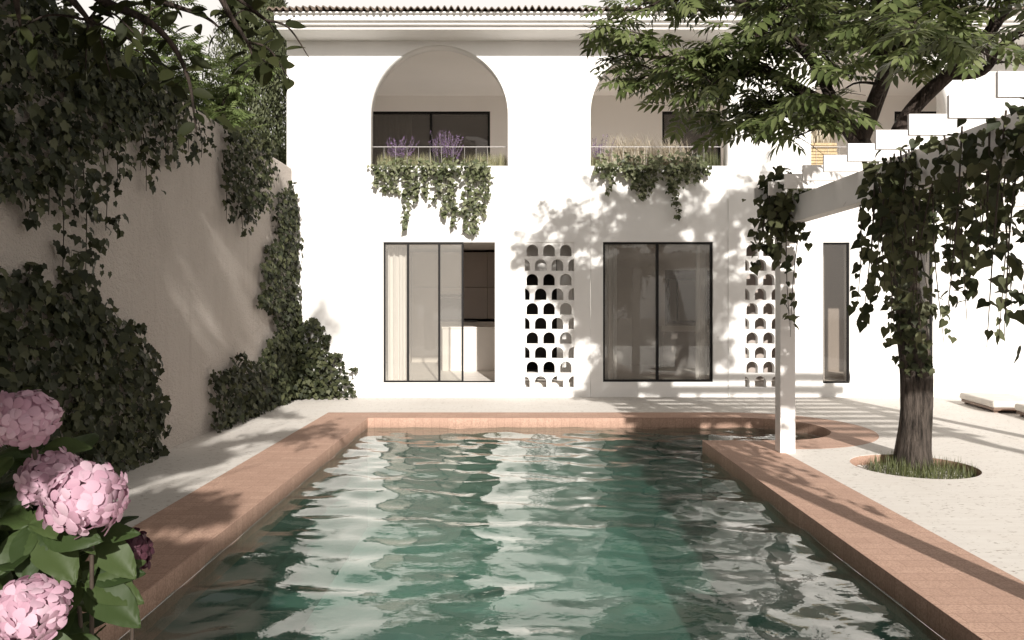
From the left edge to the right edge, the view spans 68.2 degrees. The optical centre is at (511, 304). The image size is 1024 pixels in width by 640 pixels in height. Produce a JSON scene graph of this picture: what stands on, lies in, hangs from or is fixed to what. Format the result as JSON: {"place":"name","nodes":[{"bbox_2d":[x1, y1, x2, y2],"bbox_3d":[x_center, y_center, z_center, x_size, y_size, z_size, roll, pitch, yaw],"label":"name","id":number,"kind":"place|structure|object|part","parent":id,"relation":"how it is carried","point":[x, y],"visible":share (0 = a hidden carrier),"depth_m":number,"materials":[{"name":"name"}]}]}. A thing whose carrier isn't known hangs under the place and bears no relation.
{"place":"outdoors","nodes":[
{"label":"outdoors","id":0,"kind":"place"},
{"bbox_2d":[442,326,494,370],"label":"kitchen island","id":1,"kind":"structure","parent":0,"point":[479,348],"depth_m":15.30,"materials":[{"name":"white"}]},
{"bbox_2d":[47,0,1022,636],"label":"sky","id":2,"kind":"structure","parent":0,"point":[187,18],"materials":[{"name":"white"}]},
{"bbox_2d":[113,395,1023,581],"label":"paving","id":3,"kind":"structure","parent":0,"point":[981,516],"depth_m":8.10,"materials":[{"name":"stone"}]},
{"bbox_2d":[0,389,154,639],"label":"hydrangea","id":4,"kind":"object","parent":3,"relation":"on","point":[62,518],"visible":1,"depth_m":1.87,"materials":[{"name":"pink plant"}]},
{"bbox_2d":[0,0,308,143],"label":"shade tree","id":5,"kind":"object","parent":3,"relation":"on","point":[124,30],"visible":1,"depth_m":3.42,"materials":[{"name":"green plant"}]},
{"bbox_2d":[288,304,357,399],"bbox_3d":[-3.222,0.777,12.611,1.254,1.710,0.595,0,0,0],"label":"climbing ivy","id":6,"kind":"object","parent":3,"relation":"on","point":[313,384],"visible":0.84,"depth_m":12.64,"materials":[{"name":"green plant"}]},
{"bbox_2d":[82,412,1023,639],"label":"swimming pool","id":7,"kind":"structure","parent":3,"relation":"in","point":[444,576],"depth_m":7.67,"materials":[{"name":"liquid"}]},
{"bbox_2d":[178,427,841,591],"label":"water","id":8,"kind":"structure","parent":7,"relation":"in","point":[571,479],"depth_m":8.26,"materials":[{"name":"teal liquid"}]},
{"bbox_2d":[754,71,1023,452],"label":"pergola","id":9,"kind":"object","parent":3,"relation":"on","point":[833,182],"visible":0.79,"depth_m":6.21,"materials":[{"name":"paint"}]},
{"bbox_2d":[742,165,812,336],"bbox_3d":[2.833,-0.538,7.860,0.719,1.717,0.974,0,0,0],"label":"pergola vine","id":10,"kind":"object","parent":9,"relation":"hanging from","point":[776,212],"visible":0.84,"depth_m":7.70,"materials":[{"name":"green plant"}]},
{"bbox_2d":[845,98,1023,363],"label":"pergola vine","id":11,"kind":"object","parent":9,"relation":"hanging from","point":[912,208],"visible":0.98,"depth_m":5.12,"materials":[{"name":"green plant"}]},
{"bbox_2d":[857,463,973,478],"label":"gravel","id":12,"kind":"structure","parent":3,"relation":"on","point":[862,466],"depth_m":7.50,"materials":[{"name":"gravel"}]},
{"bbox_2d":[577,0,1023,470],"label":"courtyard tree","id":13,"kind":"object","parent":12,"relation":"on","point":[895,37],"visible":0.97,"depth_m":7.34,"materials":[{"name":"plant"}]},
{"bbox_2d":[872,206,935,378],"bbox_3d":[3.747,-0.302,7.483,0.829,2.072,0.399,0,0,-23],"label":"trunk ivy","id":14,"kind":"object","parent":13,"relation":"attached to","point":[908,332],"visible":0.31,"depth_m":7.48,"materials":[{"name":"green plant"}]},
{"bbox_2d":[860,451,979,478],"bbox_3d":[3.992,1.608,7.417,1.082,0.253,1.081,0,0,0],"label":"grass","id":15,"kind":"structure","parent":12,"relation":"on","point":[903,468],"depth_m":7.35,"materials":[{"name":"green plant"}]},
{"bbox_2d":[850,455,981,476],"bbox_3d":[3.920,1.652,7.380,1.240,0.156,1.240,0,0,0],"label":"tree pit rim","id":16,"kind":"object","parent":3,"relation":"in","point":[855,461],"visible":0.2,"depth_m":7.82,"materials":[{"name":"ceramic"}]},
{"bbox_2d":[960,392,1023,412],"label":"sun lounger","id":17,"kind":"object","parent":3,"relation":"on","point":[995,402],"visible":0.97,"depth_m":11.27,"materials":[{"name":"white fabric"}]},
{"bbox_2d":[1015,403,1023,416],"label":"sun lounger","id":18,"kind":"object","parent":3,"relation":"on","point":[1019,407],"visible":1,"depth_m":10.62,"materials":[{"name":"white fabric"}]},
{"bbox_2d":[659,325,708,366],"bbox_3d":[3.975,0.892,16.400,1.550,0.885,0.400,0,0,0],"label":"sideboard","id":19,"kind":"object","parent":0,"point":[677,345],"visible":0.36,"depth_m":16.22,"materials":[{"name":"paint"}]},
{"bbox_2d":[811,143,836,164],"bbox_3d":[5.388,-2.591,13.293,0.552,0.459,0.275,0,0,0],"label":"wicker planter","id":20,"kind":"object","parent":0,"point":[828,150],"visible":0.34,"depth_m":13.15,"materials":[{"name":"beige wicker"}]},
{"bbox_2d":[811,124,844,142],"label":"feather grass","id":21,"kind":"object","parent":20,"relation":"on","point":[819,139],"depth_m":13.23,"materials":[{"name":"beige plant"}]},
{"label":"ground","id":22,"kind":"structure","parent":0,"visible":0},
{"bbox_2d":[0,0,291,465],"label":"garden wall","id":23,"kind":"structure","parent":22,"relation":"on","point":[181,260],"depth_m":8.41,"materials":[{"name":"paint"}]},
{"bbox_2d":[0,262,171,482],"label":"climbing ivy","id":24,"kind":"object","parent":23,"relation":"attached to","point":[35,292],"visible":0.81,"depth_m":6.43,"materials":[{"name":"green plant"}]},
{"bbox_2d":[0,0,218,281],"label":"hanging ivy","id":25,"kind":"object","parent":23,"relation":"hanging from","point":[102,95],"visible":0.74,"depth_m":6.18,"materials":[{"name":"green plant"}]},
{"bbox_2d":[199,110,279,236],"bbox_3d":[-3.794,-1.727,10.426,0.832,1.610,2.473,0,0,0],"label":"hanging ivy","id":26,"kind":"object","parent":23,"relation":"hanging from","point":[241,189],"visible":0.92,"depth_m":10.28,"materials":[{"name":"green plant"}]},
{"bbox_2d":[208,329,302,432],"bbox_3d":[-3.613,1.022,10.989,0.313,1.267,3.647,0,0,0],"label":"climbing ivy","id":27,"kind":"object","parent":23,"relation":"attached to","point":[249,408],"visible":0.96,"depth_m":10.40,"materials":[{"name":"green plant"}]},
{"bbox_2d":[256,180,303,402],"bbox_3d":[-3.657,-0.209,11.923,0.335,3.674,2.040,0,0,0],"label":"climbing ivy","id":28,"kind":"object","parent":23,"relation":"attached to","point":[273,270],"visible":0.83,"depth_m":12.02,"materials":[{"name":"green plant"}]},
{"bbox_2d":[101,0,256,129],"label":"garden tree","id":29,"kind":"object","parent":22,"relation":"on","point":[187,52],"visible":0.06,"depth_m":10.29,"materials":[{"name":"green plant"}]},
{"bbox_2d":[123,47,281,137],"bbox_3d":[-5.394,-1.473,12.326,3.501,6.193,3.732,0,0,0],"label":"garden tree","id":30,"kind":"object","parent":22,"relation":"on","point":[233,99],"visible":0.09,"depth_m":12.04,"materials":[{"name":"green plant"}]},
{"bbox_2d":[202,0,288,164],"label":"cypress","id":31,"kind":"object","parent":22,"relation":"on","point":[259,108],"visible":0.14,"depth_m":14.98,"materials":[{"name":"green plant"}]},
{"bbox_2d":[257,0,286,158],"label":"cypress","id":32,"kind":"object","parent":22,"relation":"on","point":[282,103],"depth_m":17.32,"materials":[{"name":"green plant"}]},
{"bbox_2d":[267,5,1023,396],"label":"villa","id":33,"kind":"object","parent":22,"relation":"on","point":[519,87],"visible":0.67,"depth_m":12.88,"materials":[{"name":"white paint"}]},
{"bbox_2d":[374,154,393,164],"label":"grass tuft","id":34,"kind":"object","parent":33,"relation":"on","point":[386,161],"visible":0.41,"depth_m":13.22,"materials":[{"name":"green plant"}]},
{"bbox_2d":[382,153,398,164],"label":"grass tuft","id":35,"kind":"object","parent":33,"relation":"on","point":[389,158],"visible":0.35,"depth_m":13.22,"materials":[{"name":"green plant"}]},
{"bbox_2d":[375,114,411,164],"bbox_3d":[-2.600,-3.135,16.553,0.800,2.290,0.146,0,0,0],"label":"curtain","id":36,"kind":"object","parent":33,"relation":"hanging from","point":[397,128],"visible":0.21,"depth_m":16.55,"materials":[{"name":"fabric"}]},
{"bbox_2d":[388,246,406,379],"bbox_3d":[-1.994,0.147,13.293,0.360,2.355,0.102,0,0,0],"label":"curtain","id":37,"kind":"object","parent":33,"relation":"hanging from","point":[397,313],"visible":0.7,"depth_m":13.29,"materials":[{"name":"fabric"}]},
{"bbox_2d":[387,137,419,163],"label":"lavender","id":38,"kind":"object","parent":33,"relation":"on","point":[402,153],"visible":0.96,"depth_m":13.21,"materials":[{"name":"purple plant"}]},
{"bbox_2d":[398,155,417,165],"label":"grass tuft","id":39,"kind":"object","parent":33,"relation":"on","point":[407,159],"visible":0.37,"depth_m":13.26,"materials":[{"name":"green plant"}]},
{"bbox_2d":[409,152,426,165],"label":"grass tuft","id":40,"kind":"object","parent":33,"relation":"on","point":[416,160],"visible":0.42,"depth_m":13.23,"materials":[{"name":"plant"}]},
{"bbox_2d":[383,242,463,382],"bbox_3d":[-1.514,0.125,12.950,1.366,2.401,0.068,0,0,0],"label":"sliding window","id":41,"kind":"structure","parent":33,"relation":"in","point":[439,380],"depth_m":12.92,"materials":[{"name":"black metal"}]},
{"bbox_2d":[416,151,434,165],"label":"grass tuft","id":42,"kind":"object","parent":33,"relation":"on","point":[430,155],"visible":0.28,"depth_m":13.23,"materials":[{"name":"green plant"}]},
{"bbox_2d":[367,157,494,235],"bbox_3d":[-1.368,-1.849,12.876,2.182,1.368,0.708,0,0,0],"label":"trailing ivy","id":43,"kind":"object","parent":33,"relation":"on","point":[475,168],"visible":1,"depth_m":12.73,"materials":[{"name":"green plant"}]},
{"bbox_2d":[373,111,489,163],"bbox_3d":[-1.760,-3.078,16.260,2.580,2.156,0.068,0,0,0],"label":"balcony door","id":44,"kind":"structure","parent":33,"relation":"in","point":[431,113],"depth_m":16.23,"materials":[{"name":"black metal"}]},
{"bbox_2d":[386,251,494,362],"bbox_3d":[-1.722,0.052,17.725,3.444,2.565,0.750,0,0,0],"label":"kitchen cabinet","id":45,"kind":"object","parent":33,"relation":"on","point":[479,279],"visible":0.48,"depth_m":17.60,"materials":[{"name":"beige wood"}]},
{"bbox_3d":[-2.026,0.462,17.850,0.617,1.745,0.500,0,0,0],"label":"cabinet door","id":46,"kind":"part","parent":45,"relation":"part of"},
{"bbox_3d":[-2.026,-0.825,17.850,0.617,0.810,0.500,0,0,0],"label":"cabinet door","id":47,"kind":"part","parent":45,"relation":"part of","materials":[{"name":"brown wood"}]},
{"bbox_3d":[-1.419,-0.335,17.850,0.542,0.150,0.500,0,0,0],"label":"cabinet door","id":48,"kind":"part","parent":45,"relation":"part of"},
{"bbox_3d":[-1.419,-0.825,17.850,0.542,0.810,0.500,0,0,0],"label":"cabinet door","id":49,"kind":"part","parent":45,"relation":"part of","materials":[{"name":"brown wood"}]},
{"bbox_3d":[-0.859,-0.045,17.855,0.566,0.730,0.490,0,0,0],"label":"cabinet door","id":50,"kind":"part","parent":45,"relation":"part of","materials":[{"name":"brown wood"}]},
{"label":"cabinet door","id":51,"kind":"part","parent":45,"relation":"part of","materials":[{"name":"brown wood"}]},
{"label":"cabinet door","id":52,"kind":"part","parent":45,"relation":"part of","materials":[{"name":"brown wood"}]},
{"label":"cabinet door","id":53,"kind":"part","parent":45,"relation":"part of","materials":[{"name":"brown wood"}]},
{"bbox_2d":[428,130,463,165],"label":"lavender","id":54,"kind":"object","parent":33,"relation":"on","point":[444,149],"visible":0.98,"depth_m":13.20,"materials":[{"name":"purple plant"}]},
{"bbox_2d":[460,153,479,165],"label":"grass tuft","id":55,"kind":"object","parent":33,"relation":"on","point":[469,158],"visible":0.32,"depth_m":13.26,"materials":[{"name":"green plant"}]},
{"bbox_2d":[474,152,496,165],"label":"grass tuft","id":56,"kind":"object","parent":33,"relation":"on","point":[481,159],"visible":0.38,"depth_m":13.23,"materials":[{"name":"green plant"}]},
{"bbox_2d":[475,153,503,165],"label":"grass tuft","id":57,"kind":"object","parent":33,"relation":"on","point":[490,161],"visible":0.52,"depth_m":13.27,"materials":[{"name":"plant"}]},
{"bbox_2d":[491,150,507,165],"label":"grass tuft","id":58,"kind":"object","parent":33,"relation":"on","point":[501,160],"visible":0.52,"depth_m":13.23,"materials":[{"name":"plant"}]},
{"bbox_2d":[495,153,507,165],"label":"grass tuft","id":59,"kind":"object","parent":33,"relation":"on","point":[503,161],"visible":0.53,"depth_m":13.25,"materials":[{"name":"plant"}]},
{"bbox_2d":[591,151,606,165],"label":"grass tuft","id":60,"kind":"object","parent":33,"relation":"on","point":[592,159],"visible":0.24,"depth_m":13.23,"materials":[{"name":"plant"}]},
{"bbox_2d":[591,150,609,165],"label":"grass tuft","id":61,"kind":"object","parent":33,"relation":"on","point":[598,159],"visible":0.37,"depth_m":13.24,"materials":[{"name":"green plant"}]},
{"bbox_2d":[591,134,617,163],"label":"lavender","id":62,"kind":"object","parent":33,"relation":"on","point":[598,150],"visible":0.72,"depth_m":13.20,"materials":[{"name":"purple plant"}]},
{"bbox_2d":[605,244,616,378],"bbox_3d":[1.709,0.138,13.113,0.232,2.375,0.102,0,0,0],"label":"curtain","id":63,"kind":"object","parent":33,"relation":"hanging from","point":[611,311],"visible":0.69,"depth_m":13.11,"materials":[{"name":"fabric"}]},
{"bbox_2d":[593,132,651,165],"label":"feather grass","id":64,"kind":"object","parent":33,"relation":"on","point":[619,152],"depth_m":13.23,"materials":[{"name":"beige plant"}]},
{"bbox_2d":[613,131,666,165],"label":"feather grass","id":65,"kind":"object","parent":33,"relation":"on","point":[644,151],"depth_m":13.23,"materials":[{"name":"beige plant"}]},
{"bbox_2d":[592,150,712,220],"bbox_3d":[2.380,-2.028,12.885,2.054,1.232,0.688,0,0,0],"label":"trailing ivy","id":66,"kind":"object","parent":33,"relation":"on","point":[610,169],"visible":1,"depth_m":12.74,"materials":[{"name":"green plant"}]},
{"bbox_2d":[603,242,712,381],"bbox_3d":[2.491,0.119,12.955,1.878,2.389,0.078,0,0,0],"label":"picture window","id":67,"kind":"structure","parent":33,"relation":"in","point":[657,379],"depth_m":12.92,"materials":[{"name":"black metal"}]},
{"bbox_2d":[635,133,694,164],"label":"feather grass","id":68,"kind":"object","parent":33,"relation":"on","point":[673,150],"depth_m":13.23,"materials":[{"name":"beige plant"}]},
{"bbox_2d":[667,279,695,321],"bbox_3d":[4.150,-0.105,18.225,0.800,1.050,0.058,0,0,0],"label":"inner window","id":69,"kind":"structure","parent":33,"relation":"in","point":[681,293],"depth_m":18.22,"materials":[{"name":"glass"}]},
{"bbox_2d":[662,111,720,165],"bbox_3d":[3.850,-3.078,16.260,1.260,2.156,0.060,0,0,0],"label":"balcony door","id":70,"kind":"structure","parent":33,"relation":"in","point":[663,112],"depth_m":16.23,"materials":[{"name":"black metal"}]},
{"bbox_2d":[689,150,711,165],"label":"grass tuft","id":71,"kind":"object","parent":33,"relation":"on","point":[703,158],"visible":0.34,"depth_m":13.23,"materials":[{"name":"green plant"}]},
{"bbox_2d":[695,244,706,378],"bbox_3d":[3.290,0.138,13.113,0.209,2.375,0.103,0,0,0],"label":"curtain","id":72,"kind":"object","parent":33,"relation":"hanging from","point":[701,321],"visible":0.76,"depth_m":13.11,"materials":[{"name":"fabric"}]},
{"bbox_2d":[700,114,715,162],"bbox_3d":[4.275,-3.135,16.553,0.350,2.290,0.144,0,0,0],"label":"curtain","id":73,"kind":"object","parent":33,"relation":"hanging from","point":[709,149],"visible":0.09,"depth_m":16.54,"materials":[{"name":"fabric"}]},
{"bbox_2d":[702,150,715,165],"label":"grass tuft","id":74,"kind":"object","parent":33,"relation":"on","point":[711,162],"visible":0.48,"depth_m":13.21,"materials":[{"name":"green plant"}]},
{"bbox_2d":[705,152,722,165],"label":"grass tuft","id":75,"kind":"object","parent":33,"relation":"on","point":[718,163],"visible":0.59,"depth_m":13.23,"materials":[{"name":"green plant"}]},
{"bbox_2d":[823,245,823,379],"bbox_3d":[5.406,0.138,13.290,0.163,2.375,0.095,0,0,0],"label":"curtain","id":76,"kind":"object","parent":33,"relation":"hanging from","point":[823,312],"visible":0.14,"depth_m":13.28,"materials":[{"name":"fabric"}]},
{"bbox_2d":[823,242,848,382],"bbox_3d":[5.537,0.134,12.960,0.471,2.407,0.060,0,0,0],"label":"narrow window","id":77,"kind":"structure","parent":33,"relation":"in","point":[847,243],"depth_m":12.94,"materials":[{"name":"black metal"}]},
{"bbox_2d":[895,111,935,120],"bbox_3d":[8.900,-3.078,16.260,1.400,2.156,0.060,0,0,0],"label":"balcony door","id":78,"kind":"structure","parent":33,"relation":"in","point":[896,112],"depth_m":16.23,"materials":[{"name":"black metal"}]},
{"bbox_2d":[929,251,932,362],"bbox_3d":[6.958,0.134,12.960,0.477,2.407,0.060,0,0,0],"label":"narrow window","id":79,"kind":"structure","parent":33,"relation":"in","point":[930,263],"depth_m":12.93,"materials":[{"name":"black metal"}]}
]}

